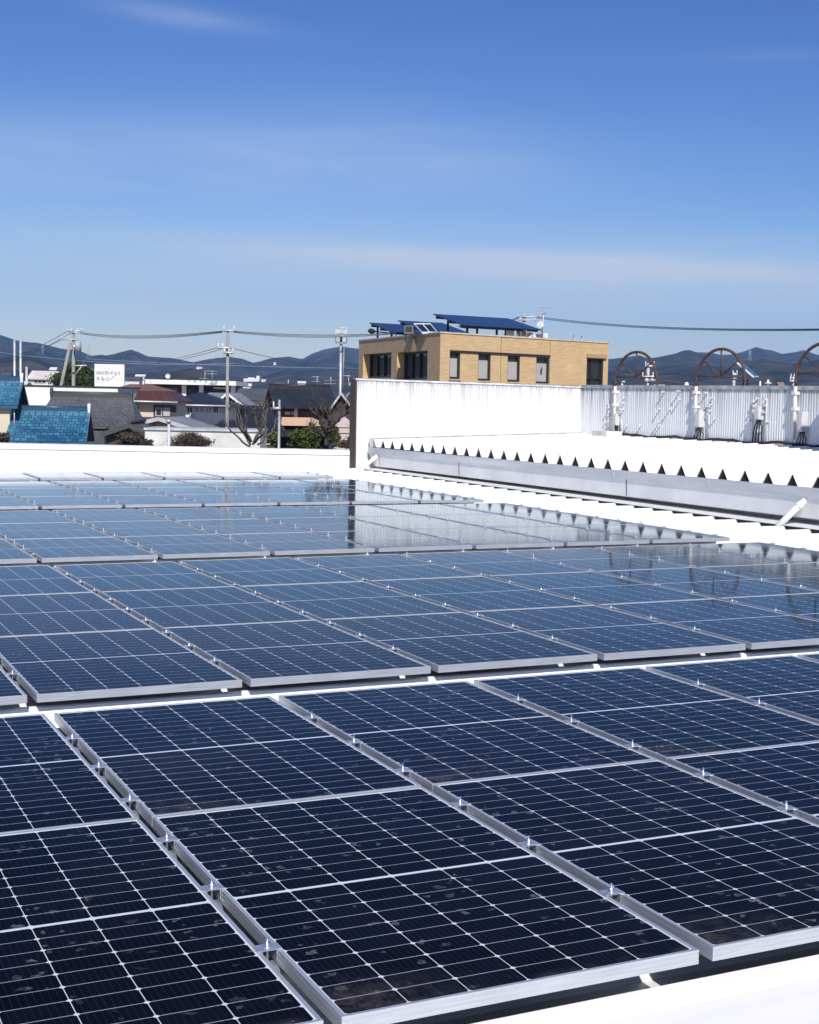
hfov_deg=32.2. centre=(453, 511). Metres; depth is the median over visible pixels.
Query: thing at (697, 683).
panel clamp
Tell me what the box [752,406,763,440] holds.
electric box
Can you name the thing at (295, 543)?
solar panel
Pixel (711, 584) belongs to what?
solar panel
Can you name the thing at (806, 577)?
solar panel
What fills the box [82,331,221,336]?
overhead wire
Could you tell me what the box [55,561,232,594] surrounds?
solar panel
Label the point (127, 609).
panel clamp
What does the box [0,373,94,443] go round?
tiled house
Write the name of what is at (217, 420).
slate roofed house
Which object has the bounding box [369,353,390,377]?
window
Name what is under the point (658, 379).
overhead wire
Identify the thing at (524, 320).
utility pole
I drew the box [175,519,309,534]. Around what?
solar panel
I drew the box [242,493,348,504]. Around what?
solar panel
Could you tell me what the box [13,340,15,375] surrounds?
slim mast
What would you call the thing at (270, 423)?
dark roofed house
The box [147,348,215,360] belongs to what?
overhead wire
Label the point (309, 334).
overhead wire
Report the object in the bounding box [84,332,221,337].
overhead wire
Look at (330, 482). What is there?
solar panel
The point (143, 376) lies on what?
distant house
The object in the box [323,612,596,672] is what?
solar panel
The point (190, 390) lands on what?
window
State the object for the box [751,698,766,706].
panel clamp
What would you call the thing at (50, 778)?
solar panel
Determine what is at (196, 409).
window
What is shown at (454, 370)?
window
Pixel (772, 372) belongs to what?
foothills
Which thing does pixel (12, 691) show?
solar panel
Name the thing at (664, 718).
solar panel
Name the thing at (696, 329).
overhead wire
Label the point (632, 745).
panel clamp
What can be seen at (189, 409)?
window
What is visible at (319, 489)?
solar panel
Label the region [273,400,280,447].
steel post
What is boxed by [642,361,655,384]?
utility pole
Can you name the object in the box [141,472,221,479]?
solar panel
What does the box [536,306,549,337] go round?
aerial
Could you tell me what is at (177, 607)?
solar panel
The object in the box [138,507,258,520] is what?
solar panel
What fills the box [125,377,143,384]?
distant house
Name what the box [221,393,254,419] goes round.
white verged house
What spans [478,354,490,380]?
window
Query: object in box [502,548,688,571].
solar panel
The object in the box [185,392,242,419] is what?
hip roofed house
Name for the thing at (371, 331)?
roof lamp
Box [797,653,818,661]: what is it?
solar panel
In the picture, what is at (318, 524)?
solar panel
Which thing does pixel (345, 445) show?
dry shrub
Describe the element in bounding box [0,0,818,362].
sky
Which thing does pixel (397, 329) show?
roof solar array
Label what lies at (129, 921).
solar panel
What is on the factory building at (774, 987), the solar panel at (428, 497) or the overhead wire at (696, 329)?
the solar panel at (428, 497)
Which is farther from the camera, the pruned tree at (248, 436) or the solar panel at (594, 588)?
the pruned tree at (248, 436)
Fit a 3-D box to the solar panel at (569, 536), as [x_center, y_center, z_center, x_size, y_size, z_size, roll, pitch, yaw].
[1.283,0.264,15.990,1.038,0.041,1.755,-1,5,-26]
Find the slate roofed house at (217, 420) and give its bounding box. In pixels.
[188,413,238,427]
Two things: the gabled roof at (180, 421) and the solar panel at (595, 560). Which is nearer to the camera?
the solar panel at (595, 560)
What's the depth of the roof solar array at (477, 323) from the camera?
70.63 m
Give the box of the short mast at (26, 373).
[25,367,27,380]
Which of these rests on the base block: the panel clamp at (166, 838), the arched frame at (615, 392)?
the arched frame at (615, 392)
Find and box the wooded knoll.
[162,369,214,380]
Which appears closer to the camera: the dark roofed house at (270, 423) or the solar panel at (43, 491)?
the solar panel at (43, 491)
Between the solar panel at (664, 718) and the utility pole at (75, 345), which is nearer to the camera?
the solar panel at (664, 718)
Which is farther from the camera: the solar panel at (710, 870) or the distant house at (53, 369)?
the distant house at (53, 369)
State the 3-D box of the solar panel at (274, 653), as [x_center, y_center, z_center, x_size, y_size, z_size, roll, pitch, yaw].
[-0.979,0.811,8.385,1.038,0.042,1.755,-1,5,-26]
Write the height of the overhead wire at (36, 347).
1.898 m
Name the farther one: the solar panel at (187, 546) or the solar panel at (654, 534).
the solar panel at (654, 534)
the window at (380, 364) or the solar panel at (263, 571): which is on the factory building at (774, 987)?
the solar panel at (263, 571)
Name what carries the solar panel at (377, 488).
on the factory building at (774, 987)
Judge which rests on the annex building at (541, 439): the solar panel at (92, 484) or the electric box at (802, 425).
the electric box at (802, 425)
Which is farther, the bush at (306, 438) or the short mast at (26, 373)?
the short mast at (26, 373)
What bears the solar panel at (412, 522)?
on the factory building at (774, 987)
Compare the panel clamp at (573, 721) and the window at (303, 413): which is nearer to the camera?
the panel clamp at (573, 721)
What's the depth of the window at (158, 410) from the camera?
104.70 m
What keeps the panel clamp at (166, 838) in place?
attached to the factory building at (774, 987)
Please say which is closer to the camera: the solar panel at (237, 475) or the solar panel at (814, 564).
the solar panel at (814, 564)
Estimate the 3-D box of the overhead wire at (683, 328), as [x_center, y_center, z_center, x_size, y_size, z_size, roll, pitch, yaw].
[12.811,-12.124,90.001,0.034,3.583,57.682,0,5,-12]
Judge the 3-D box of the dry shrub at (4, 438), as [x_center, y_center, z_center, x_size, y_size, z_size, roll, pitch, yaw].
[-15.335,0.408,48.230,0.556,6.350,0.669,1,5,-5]
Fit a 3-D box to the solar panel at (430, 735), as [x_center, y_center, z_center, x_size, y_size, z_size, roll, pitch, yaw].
[-0.007,0.985,6.439,1.038,0.040,1.755,-1,5,-26]
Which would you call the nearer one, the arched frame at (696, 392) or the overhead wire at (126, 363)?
the arched frame at (696, 392)
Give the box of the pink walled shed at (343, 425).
[329,417,349,449]
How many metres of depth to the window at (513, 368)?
68.10 m
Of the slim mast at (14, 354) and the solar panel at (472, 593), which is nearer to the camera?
the solar panel at (472, 593)
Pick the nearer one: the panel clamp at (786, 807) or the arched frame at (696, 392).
the panel clamp at (786, 807)
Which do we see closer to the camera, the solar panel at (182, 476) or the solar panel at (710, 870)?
the solar panel at (710, 870)
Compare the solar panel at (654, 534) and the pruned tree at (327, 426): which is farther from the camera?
the pruned tree at (327, 426)
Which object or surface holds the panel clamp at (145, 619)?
attached to the factory building at (774, 987)
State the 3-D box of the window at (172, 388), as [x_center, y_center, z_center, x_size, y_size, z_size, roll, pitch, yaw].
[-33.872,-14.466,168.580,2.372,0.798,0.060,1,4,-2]
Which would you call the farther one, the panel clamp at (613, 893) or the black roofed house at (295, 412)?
the black roofed house at (295, 412)
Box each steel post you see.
[166,419,170,445]
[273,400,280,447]
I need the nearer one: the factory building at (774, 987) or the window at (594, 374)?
the factory building at (774, 987)
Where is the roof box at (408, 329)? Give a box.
[404,325,413,342]
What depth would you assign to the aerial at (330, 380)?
87.89 m
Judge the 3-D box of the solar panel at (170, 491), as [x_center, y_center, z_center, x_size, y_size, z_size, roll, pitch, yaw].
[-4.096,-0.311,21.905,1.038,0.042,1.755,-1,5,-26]
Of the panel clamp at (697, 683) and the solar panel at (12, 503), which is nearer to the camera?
the panel clamp at (697, 683)
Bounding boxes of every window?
[34,380,45,382]
[155,408,161,415]
[163,387,178,391]
[163,408,169,415]
[187,387,198,393]
[187,407,192,412]
[194,407,203,412]
[204,387,211,393]
[206,407,211,412]
[213,407,218,412]
[284,410,293,415]
[301,410,315,416]
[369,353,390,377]
[404,351,427,379]
[449,352,459,378]
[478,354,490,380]
[507,355,519,381]
[536,357,548,383]
[586,358,602,384]
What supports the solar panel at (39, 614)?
on the factory building at (774, 987)
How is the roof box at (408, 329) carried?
on the tan tiled building at (459, 357)
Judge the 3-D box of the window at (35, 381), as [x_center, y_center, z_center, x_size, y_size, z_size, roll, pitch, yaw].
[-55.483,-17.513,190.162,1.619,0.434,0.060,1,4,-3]
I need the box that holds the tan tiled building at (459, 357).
[358,331,609,385]
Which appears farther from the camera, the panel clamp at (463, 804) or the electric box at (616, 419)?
the electric box at (616, 419)
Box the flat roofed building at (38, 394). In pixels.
[25,385,140,404]
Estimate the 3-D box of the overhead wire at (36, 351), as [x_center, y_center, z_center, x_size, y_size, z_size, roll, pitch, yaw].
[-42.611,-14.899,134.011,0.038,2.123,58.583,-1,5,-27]
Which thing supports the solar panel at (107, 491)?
on the factory building at (774, 987)
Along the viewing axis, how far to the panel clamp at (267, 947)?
3.77 m
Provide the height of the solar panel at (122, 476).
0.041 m
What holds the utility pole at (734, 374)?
on the ground
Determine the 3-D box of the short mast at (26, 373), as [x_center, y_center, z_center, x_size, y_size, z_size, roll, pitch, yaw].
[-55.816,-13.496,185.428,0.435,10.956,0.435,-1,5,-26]
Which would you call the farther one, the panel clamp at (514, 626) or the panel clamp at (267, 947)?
the panel clamp at (514, 626)
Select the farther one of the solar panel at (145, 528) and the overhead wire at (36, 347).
the overhead wire at (36, 347)
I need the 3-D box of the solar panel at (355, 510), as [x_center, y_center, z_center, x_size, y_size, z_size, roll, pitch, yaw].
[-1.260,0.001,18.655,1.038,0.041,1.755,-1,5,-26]
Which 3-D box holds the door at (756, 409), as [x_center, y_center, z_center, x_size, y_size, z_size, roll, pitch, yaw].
[5.991,-1.954,27.987,0.008,0.200,0.110,-1,5,-26]
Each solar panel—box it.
[0,473,37,480]
[0,481,66,487]
[0,488,92,497]
[0,490,14,496]
[0,497,37,509]
[0,510,75,523]
[0,522,112,541]
[0,539,36,563]
[0,565,92,595]
[0,592,153,636]
[0,628,241,702]
[0,666,26,704]
[0,713,137,833]
[0,818,322,1023]
[9,537,157,562]
[19,496,121,508]
[26,472,101,480]
[50,480,135,487]
[52,509,168,522]
[54,696,420,826]
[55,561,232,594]
[72,487,165,495]
[83,472,162,479]
[84,520,212,538]
[96,495,201,507]
[100,586,315,631]
[116,480,203,486]
[118,534,269,558]
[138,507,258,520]
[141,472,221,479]
[143,487,235,495]
[152,787,698,1023]
[162,620,430,686]
[171,494,276,505]
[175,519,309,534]
[178,480,265,486]
[178,557,362,587]
[197,472,278,478]
[209,486,301,493]
[220,506,340,518]
[220,532,374,554]
[240,479,328,485]
[240,581,460,621]
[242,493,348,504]
[253,472,332,478]
[263,517,400,532]
[273,486,369,493]
[278,681,656,792]
[294,554,481,582]
[296,479,384,485]
[297,505,419,516]
[309,493,417,503]
[316,529,471,551]
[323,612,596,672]
[333,485,429,492]
[346,515,484,529]
[369,576,592,612]
[371,504,493,515]
[376,492,483,502]
[401,551,586,576]
[406,528,563,548]
[425,514,564,527]
[433,759,818,960]
[441,503,561,513]
[468,605,745,659]
[474,667,818,762]
[488,571,713,605]
[490,526,648,545]
[500,512,638,526]
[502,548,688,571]
[570,524,729,542]
[594,545,781,567]
[597,567,818,598]
[600,598,818,648]
[645,655,818,723]
[668,741,818,824]
[683,542,818,563]
[698,563,818,590]
[720,593,818,620]
[737,362,758,385]
[792,562,818,567]
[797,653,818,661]
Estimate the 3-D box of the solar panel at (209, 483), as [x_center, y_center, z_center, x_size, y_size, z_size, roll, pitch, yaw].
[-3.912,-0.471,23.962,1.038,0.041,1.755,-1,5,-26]
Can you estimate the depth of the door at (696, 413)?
29.73 m
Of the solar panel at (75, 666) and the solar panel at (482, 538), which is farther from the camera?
the solar panel at (482, 538)
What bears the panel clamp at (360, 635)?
attached to the factory building at (774, 987)
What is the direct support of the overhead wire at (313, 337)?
attached to the utility pole at (227, 347)
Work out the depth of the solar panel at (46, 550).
13.34 m
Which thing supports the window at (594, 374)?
in the tan tiled building at (459, 357)
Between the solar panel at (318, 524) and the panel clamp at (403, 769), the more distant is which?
the solar panel at (318, 524)
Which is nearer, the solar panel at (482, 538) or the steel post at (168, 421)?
the solar panel at (482, 538)
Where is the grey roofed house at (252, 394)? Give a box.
[237,388,267,405]
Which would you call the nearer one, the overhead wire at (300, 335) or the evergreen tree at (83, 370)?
the overhead wire at (300, 335)
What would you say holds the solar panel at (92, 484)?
on the factory building at (774, 987)
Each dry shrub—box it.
[0,431,9,442]
[114,430,147,444]
[139,439,153,445]
[287,441,297,448]
[336,441,348,449]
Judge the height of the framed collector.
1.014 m
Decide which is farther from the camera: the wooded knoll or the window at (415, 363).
the wooded knoll
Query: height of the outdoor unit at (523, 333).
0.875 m
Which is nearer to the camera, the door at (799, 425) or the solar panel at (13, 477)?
the solar panel at (13, 477)
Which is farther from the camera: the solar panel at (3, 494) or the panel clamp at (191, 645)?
the solar panel at (3, 494)
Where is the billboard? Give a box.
[94,364,124,386]
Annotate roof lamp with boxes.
[368,328,395,335]
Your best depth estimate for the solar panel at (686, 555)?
13.89 m
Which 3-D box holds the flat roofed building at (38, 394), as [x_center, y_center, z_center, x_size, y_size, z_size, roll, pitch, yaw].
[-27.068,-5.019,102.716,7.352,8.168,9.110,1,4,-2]
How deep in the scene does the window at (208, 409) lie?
116.71 m
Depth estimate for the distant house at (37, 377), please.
190.26 m
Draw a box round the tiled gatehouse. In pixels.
[100,418,150,444]
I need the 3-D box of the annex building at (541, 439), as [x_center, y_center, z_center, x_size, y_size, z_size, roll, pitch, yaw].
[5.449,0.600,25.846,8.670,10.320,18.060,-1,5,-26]
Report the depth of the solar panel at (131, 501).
19.58 m
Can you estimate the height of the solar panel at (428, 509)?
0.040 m
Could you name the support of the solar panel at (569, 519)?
on the factory building at (774, 987)
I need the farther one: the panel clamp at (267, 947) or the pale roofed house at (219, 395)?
the pale roofed house at (219, 395)
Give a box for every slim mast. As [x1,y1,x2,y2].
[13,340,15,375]
[19,341,21,375]
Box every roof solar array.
[369,323,420,337]
[398,320,465,332]
[433,314,541,335]
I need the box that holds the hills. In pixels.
[0,335,818,377]
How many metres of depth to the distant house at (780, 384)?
211.56 m
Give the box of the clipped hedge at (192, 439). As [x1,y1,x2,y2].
[164,431,215,446]
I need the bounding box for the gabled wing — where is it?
[331,392,349,423]
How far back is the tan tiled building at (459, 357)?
68.80 m
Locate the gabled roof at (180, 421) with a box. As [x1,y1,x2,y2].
[145,416,219,427]
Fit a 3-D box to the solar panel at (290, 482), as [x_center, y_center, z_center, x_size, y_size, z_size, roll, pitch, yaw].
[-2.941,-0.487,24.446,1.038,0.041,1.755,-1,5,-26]
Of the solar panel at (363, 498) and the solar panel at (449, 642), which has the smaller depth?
the solar panel at (449, 642)
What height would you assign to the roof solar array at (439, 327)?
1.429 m
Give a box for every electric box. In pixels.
[614,414,619,430]
[693,410,704,438]
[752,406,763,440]
[796,412,808,443]
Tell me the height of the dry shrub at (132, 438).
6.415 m
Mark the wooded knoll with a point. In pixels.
(189, 374)
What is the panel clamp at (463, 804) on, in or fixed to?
attached to the factory building at (774, 987)
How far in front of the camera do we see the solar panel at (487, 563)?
12.92 m
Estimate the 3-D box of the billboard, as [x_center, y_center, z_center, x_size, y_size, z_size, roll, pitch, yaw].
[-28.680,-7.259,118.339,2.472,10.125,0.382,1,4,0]
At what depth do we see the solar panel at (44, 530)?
15.06 m
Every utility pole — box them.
[60,328,86,385]
[217,326,234,427]
[335,327,346,393]
[517,314,541,323]
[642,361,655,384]
[732,370,737,385]
[789,374,794,385]
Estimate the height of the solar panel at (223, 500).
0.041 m
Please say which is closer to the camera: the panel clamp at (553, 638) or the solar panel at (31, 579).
the panel clamp at (553, 638)
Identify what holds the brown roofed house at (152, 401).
on the ground
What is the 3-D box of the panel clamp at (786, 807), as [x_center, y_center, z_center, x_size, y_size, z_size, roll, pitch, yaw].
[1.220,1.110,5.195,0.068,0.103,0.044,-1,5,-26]
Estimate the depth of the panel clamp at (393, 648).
8.34 m
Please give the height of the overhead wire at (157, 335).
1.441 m
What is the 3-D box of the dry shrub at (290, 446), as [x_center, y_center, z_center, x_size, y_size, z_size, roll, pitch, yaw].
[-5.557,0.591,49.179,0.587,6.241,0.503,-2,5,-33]
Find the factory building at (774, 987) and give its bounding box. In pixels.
[0,443,818,1023]
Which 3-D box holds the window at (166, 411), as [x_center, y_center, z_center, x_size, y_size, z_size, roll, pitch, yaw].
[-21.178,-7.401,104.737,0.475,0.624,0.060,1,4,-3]
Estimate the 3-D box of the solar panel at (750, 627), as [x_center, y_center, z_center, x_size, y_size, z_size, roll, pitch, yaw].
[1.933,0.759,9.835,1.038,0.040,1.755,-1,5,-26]
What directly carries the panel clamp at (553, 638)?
attached to the factory building at (774, 987)
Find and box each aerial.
[324,377,337,384]
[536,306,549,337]
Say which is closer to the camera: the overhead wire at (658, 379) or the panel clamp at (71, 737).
the panel clamp at (71, 737)
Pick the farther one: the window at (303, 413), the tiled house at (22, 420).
the window at (303, 413)
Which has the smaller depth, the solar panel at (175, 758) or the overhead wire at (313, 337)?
the solar panel at (175, 758)
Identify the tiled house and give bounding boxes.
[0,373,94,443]
[47,388,142,444]
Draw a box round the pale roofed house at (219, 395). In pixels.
[208,393,225,397]
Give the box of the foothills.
[0,351,818,401]
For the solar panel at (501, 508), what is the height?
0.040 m
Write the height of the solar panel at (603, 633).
0.041 m
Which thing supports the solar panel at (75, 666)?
on the factory building at (774, 987)
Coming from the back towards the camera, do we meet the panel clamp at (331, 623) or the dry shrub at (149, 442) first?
the dry shrub at (149, 442)
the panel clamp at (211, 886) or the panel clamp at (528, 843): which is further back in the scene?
the panel clamp at (528, 843)
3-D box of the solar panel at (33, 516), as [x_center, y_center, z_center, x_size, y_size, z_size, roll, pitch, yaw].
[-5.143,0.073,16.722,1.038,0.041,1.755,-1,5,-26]
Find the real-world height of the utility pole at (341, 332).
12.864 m
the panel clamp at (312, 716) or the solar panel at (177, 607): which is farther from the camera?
the solar panel at (177, 607)
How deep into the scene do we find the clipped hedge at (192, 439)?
53.62 m
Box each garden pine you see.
[267,431,277,447]
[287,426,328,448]
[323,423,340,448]
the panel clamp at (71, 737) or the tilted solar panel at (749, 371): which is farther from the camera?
the tilted solar panel at (749, 371)
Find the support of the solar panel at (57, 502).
on the factory building at (774, 987)
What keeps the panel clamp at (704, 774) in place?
attached to the factory building at (774, 987)
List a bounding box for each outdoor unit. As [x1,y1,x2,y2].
[506,330,513,335]
[521,330,526,336]
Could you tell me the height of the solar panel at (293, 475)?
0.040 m
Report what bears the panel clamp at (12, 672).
attached to the factory building at (774, 987)
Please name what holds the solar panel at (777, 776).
on the factory building at (774, 987)
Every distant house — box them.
[1,372,12,375]
[28,371,57,384]
[49,367,58,370]
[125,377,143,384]
[135,374,146,383]
[775,382,784,385]
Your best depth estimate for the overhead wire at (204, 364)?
330.01 m
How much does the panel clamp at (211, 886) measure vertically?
0.103 m
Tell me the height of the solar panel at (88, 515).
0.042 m
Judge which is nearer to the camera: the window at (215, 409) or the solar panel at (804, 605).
the solar panel at (804, 605)
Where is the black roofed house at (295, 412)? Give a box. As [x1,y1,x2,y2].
[263,384,335,448]
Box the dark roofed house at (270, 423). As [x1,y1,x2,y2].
[237,405,284,447]
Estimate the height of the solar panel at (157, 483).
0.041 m
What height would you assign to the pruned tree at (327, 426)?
7.880 m
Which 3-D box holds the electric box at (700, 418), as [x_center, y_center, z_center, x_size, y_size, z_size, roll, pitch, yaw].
[5.134,-1.844,29.847,0.148,0.606,0.369,-1,5,-26]
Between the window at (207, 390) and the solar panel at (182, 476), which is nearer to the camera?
the solar panel at (182, 476)
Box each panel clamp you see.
[5,668,19,685]
[63,731,81,752]
[89,759,108,782]
[119,792,140,817]
[122,605,132,613]
[140,616,151,624]
[155,831,178,858]
[160,628,172,637]
[182,641,195,650]
[198,878,224,909]
[208,655,221,665]
[252,937,281,971]
[303,711,319,723]
[325,619,335,625]
[344,735,362,749]
[354,631,365,638]
[386,644,398,652]
[393,763,412,777]
[449,796,470,812]
[508,622,518,628]
[510,694,525,703]
[516,836,540,853]
[546,634,558,640]
[562,715,579,725]
[598,883,624,902]
[623,739,641,750]
[690,679,705,687]
[693,768,713,779]
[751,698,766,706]
[775,801,797,814]
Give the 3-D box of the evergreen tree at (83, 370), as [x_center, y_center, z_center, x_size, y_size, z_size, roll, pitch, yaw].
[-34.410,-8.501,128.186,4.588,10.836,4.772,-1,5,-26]
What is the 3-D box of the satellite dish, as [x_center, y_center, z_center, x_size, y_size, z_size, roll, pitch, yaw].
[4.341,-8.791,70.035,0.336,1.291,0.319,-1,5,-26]
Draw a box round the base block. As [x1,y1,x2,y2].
[592,430,622,436]
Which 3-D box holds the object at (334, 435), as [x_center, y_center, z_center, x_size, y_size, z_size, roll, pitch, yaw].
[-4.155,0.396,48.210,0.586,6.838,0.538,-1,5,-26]
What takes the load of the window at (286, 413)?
in the black roofed house at (295, 412)
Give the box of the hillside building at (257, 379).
[244,376,260,381]
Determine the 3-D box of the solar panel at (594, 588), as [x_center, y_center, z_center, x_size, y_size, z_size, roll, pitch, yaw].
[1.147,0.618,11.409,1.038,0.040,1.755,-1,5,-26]
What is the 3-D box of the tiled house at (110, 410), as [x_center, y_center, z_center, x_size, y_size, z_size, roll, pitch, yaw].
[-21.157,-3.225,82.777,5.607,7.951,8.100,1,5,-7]
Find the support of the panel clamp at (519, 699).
attached to the factory building at (774, 987)
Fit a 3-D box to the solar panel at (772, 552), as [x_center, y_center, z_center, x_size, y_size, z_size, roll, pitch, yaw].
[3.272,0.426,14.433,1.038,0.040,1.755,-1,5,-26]
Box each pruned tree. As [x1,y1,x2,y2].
[222,395,279,446]
[302,391,349,447]
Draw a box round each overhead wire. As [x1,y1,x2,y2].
[0,352,233,364]
[2,333,70,363]
[3,331,66,359]
[80,331,220,335]
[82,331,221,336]
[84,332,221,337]
[92,359,309,367]
[146,349,220,362]
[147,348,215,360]
[234,332,390,337]
[235,331,388,334]
[236,349,358,368]
[239,332,390,335]
[537,316,727,328]
[537,317,818,329]
[538,318,818,330]
[609,371,690,383]
[658,380,733,384]
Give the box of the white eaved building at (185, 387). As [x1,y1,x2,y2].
[145,379,247,395]
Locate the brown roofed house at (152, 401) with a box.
[121,384,192,419]
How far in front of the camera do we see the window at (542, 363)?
69.39 m
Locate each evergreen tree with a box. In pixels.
[45,358,93,385]
[80,375,93,385]
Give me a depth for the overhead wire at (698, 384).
74.49 m
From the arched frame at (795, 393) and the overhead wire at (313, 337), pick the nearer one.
the arched frame at (795, 393)
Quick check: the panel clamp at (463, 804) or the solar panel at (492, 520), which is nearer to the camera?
the panel clamp at (463, 804)
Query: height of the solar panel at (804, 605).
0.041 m
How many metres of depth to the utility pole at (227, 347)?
70.07 m
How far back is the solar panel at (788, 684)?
7.66 m
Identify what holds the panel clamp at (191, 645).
attached to the factory building at (774, 987)
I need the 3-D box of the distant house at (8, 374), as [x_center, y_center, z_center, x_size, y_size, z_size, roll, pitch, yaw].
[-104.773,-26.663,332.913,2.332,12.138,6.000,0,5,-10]
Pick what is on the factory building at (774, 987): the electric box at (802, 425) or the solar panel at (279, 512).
the solar panel at (279, 512)
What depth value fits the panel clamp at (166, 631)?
8.76 m
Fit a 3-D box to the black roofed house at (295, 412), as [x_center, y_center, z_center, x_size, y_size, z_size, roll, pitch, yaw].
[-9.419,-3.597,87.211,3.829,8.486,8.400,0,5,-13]
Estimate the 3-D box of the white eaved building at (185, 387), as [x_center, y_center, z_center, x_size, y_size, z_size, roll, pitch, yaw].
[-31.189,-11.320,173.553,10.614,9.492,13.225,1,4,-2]
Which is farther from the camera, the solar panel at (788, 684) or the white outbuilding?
the white outbuilding
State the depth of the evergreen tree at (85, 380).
125.60 m
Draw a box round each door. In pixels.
[695,411,698,425]
[754,408,757,417]
[797,413,801,429]
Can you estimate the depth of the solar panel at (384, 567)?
12.43 m
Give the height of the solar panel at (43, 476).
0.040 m
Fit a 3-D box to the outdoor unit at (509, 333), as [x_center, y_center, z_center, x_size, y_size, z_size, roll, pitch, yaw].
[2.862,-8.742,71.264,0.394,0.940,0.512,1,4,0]
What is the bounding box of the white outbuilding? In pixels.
[144,426,267,447]
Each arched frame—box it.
[612,351,657,430]
[692,348,746,434]
[791,343,818,439]
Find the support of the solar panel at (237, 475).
on the factory building at (774, 987)
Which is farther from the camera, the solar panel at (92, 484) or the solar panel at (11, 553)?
the solar panel at (92, 484)
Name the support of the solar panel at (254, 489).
on the factory building at (774, 987)
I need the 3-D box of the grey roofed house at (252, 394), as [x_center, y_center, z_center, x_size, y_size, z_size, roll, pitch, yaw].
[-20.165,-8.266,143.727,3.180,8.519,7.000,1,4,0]
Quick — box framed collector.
[413,323,436,333]
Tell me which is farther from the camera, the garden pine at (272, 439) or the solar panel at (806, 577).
the garden pine at (272, 439)
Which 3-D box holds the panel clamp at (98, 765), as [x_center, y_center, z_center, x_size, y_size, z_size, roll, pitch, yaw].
[-1.396,1.025,5.580,0.068,0.103,0.044,-1,5,-26]
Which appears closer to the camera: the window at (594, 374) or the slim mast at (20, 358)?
the window at (594, 374)
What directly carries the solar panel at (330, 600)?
on the factory building at (774, 987)
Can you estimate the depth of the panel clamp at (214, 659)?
7.86 m
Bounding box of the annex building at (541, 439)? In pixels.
[349,378,818,532]
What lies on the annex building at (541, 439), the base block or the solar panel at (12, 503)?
the base block
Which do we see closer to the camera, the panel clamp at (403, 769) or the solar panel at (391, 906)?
the solar panel at (391, 906)
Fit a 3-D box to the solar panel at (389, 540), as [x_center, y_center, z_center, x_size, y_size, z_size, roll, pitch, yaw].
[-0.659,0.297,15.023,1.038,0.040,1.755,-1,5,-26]
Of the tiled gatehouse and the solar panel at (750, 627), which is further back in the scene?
the tiled gatehouse
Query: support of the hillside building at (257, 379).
on the foothills
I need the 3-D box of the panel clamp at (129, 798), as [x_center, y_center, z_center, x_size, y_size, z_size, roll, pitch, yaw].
[-1.171,1.065,5.129,0.068,0.103,0.044,-1,5,-26]
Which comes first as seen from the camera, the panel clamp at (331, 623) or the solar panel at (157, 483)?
the panel clamp at (331, 623)
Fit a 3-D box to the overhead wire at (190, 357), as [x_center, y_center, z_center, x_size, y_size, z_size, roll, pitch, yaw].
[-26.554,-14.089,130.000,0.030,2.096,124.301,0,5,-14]
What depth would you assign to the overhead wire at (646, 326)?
90.73 m
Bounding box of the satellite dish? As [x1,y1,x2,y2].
[538,321,543,337]
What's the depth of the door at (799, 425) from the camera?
26.81 m
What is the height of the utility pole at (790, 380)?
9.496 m
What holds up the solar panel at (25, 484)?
on the factory building at (774, 987)
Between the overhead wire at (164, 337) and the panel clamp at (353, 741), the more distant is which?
the overhead wire at (164, 337)

